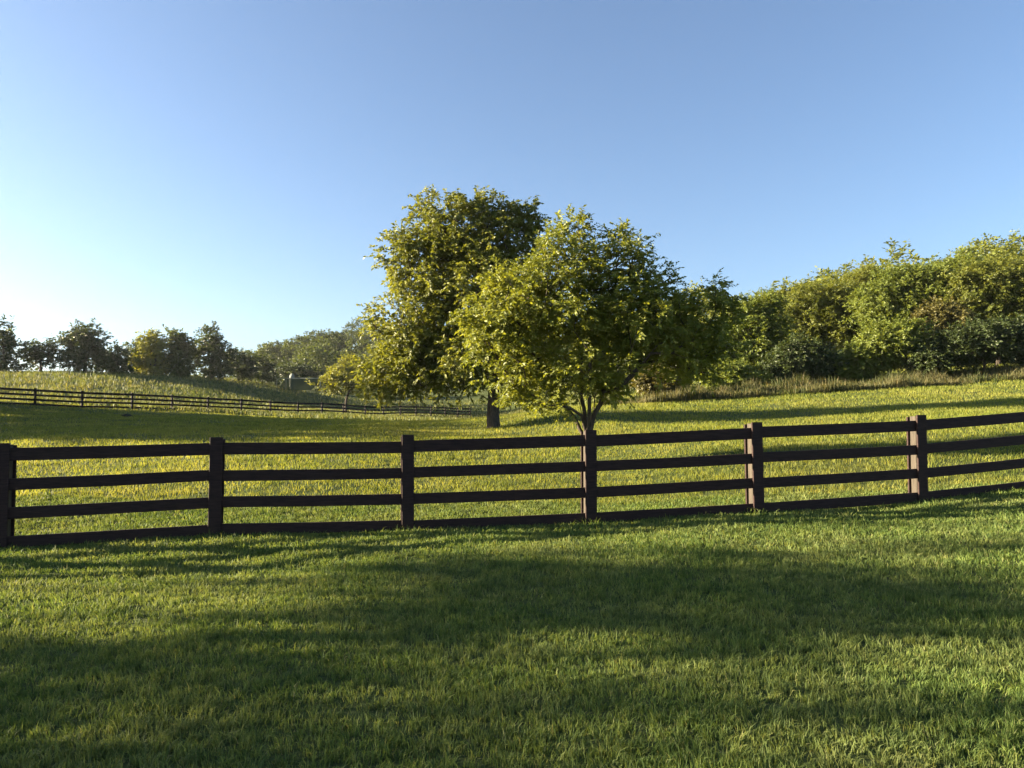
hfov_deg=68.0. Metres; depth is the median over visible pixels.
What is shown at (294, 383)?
goal frame
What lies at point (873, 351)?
field edge bush
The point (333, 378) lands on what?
young tree
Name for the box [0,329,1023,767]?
ground
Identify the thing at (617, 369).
field edge tree
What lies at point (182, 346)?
crest tree
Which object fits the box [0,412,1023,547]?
board fence
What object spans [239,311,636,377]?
hill wood
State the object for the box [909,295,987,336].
field edge bush
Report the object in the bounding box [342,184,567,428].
broadleaf tree
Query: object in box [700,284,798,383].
field edge tree
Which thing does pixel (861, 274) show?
field edge tree
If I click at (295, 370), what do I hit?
dark bush
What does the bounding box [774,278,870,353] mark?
field edge tree
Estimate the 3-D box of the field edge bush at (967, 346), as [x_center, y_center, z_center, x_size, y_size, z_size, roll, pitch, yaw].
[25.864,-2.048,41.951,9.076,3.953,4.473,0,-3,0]
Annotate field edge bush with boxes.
[629,363,689,398]
[694,357,774,388]
[754,330,849,383]
[826,311,938,382]
[898,312,1023,376]
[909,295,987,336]
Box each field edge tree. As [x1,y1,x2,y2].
[523,343,625,410]
[594,319,707,394]
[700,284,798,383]
[751,282,807,302]
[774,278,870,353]
[835,261,890,341]
[838,258,971,368]
[922,243,985,271]
[934,249,1023,364]
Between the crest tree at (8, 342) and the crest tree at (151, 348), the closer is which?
the crest tree at (8, 342)
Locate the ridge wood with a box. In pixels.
[562,229,1023,362]
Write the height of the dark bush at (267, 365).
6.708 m
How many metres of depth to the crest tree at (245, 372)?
119.69 m
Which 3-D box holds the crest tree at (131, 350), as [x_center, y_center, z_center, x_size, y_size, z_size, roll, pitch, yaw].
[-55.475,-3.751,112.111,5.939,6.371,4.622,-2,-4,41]
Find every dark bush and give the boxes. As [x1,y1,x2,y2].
[245,348,281,385]
[270,356,316,384]
[304,359,346,394]
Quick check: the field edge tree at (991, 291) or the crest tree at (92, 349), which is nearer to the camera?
the field edge tree at (991, 291)
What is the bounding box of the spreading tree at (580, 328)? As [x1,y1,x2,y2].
[446,203,757,431]
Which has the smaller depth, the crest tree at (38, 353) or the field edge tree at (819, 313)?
the field edge tree at (819, 313)
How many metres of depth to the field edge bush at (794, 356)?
42.40 m
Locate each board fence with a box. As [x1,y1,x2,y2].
[0,387,470,417]
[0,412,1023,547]
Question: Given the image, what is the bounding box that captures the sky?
[0,0,1023,376]
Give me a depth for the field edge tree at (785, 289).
59.89 m
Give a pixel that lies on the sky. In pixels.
(237, 165)
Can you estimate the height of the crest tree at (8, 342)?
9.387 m
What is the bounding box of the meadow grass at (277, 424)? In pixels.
[0,357,1023,506]
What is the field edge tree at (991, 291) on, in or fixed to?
on the ground at (838, 719)
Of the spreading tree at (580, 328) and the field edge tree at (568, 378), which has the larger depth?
the field edge tree at (568, 378)
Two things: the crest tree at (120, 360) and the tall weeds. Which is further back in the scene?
the crest tree at (120, 360)
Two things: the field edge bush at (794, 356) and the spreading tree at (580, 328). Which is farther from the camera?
the field edge bush at (794, 356)
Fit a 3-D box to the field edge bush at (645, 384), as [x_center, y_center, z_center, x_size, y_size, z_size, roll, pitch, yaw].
[7.472,0.068,38.670,3.270,2.764,2.738,0,-3,0]
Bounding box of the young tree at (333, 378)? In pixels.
[304,350,377,410]
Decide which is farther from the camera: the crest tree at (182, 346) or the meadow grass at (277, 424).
the crest tree at (182, 346)
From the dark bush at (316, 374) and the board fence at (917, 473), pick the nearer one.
the board fence at (917, 473)
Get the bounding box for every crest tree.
[0,313,35,372]
[13,332,69,371]
[48,318,120,373]
[93,339,137,374]
[122,339,145,373]
[127,328,172,375]
[156,324,199,377]
[185,321,243,380]
[218,347,266,383]
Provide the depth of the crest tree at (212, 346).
113.36 m
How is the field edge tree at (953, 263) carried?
on the ground at (838, 719)
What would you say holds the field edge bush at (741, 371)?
on the ground at (838, 719)
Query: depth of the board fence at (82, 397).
63.26 m
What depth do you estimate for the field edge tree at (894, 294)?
49.40 m
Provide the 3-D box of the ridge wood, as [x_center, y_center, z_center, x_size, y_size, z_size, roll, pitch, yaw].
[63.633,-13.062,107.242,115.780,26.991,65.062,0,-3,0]
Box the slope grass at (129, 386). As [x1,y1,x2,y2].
[0,370,634,420]
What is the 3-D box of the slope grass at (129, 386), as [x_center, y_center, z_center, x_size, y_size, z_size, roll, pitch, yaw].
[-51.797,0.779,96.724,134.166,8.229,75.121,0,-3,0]
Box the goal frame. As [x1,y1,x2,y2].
[276,378,320,389]
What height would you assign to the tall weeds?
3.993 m
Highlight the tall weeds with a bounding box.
[602,362,1023,405]

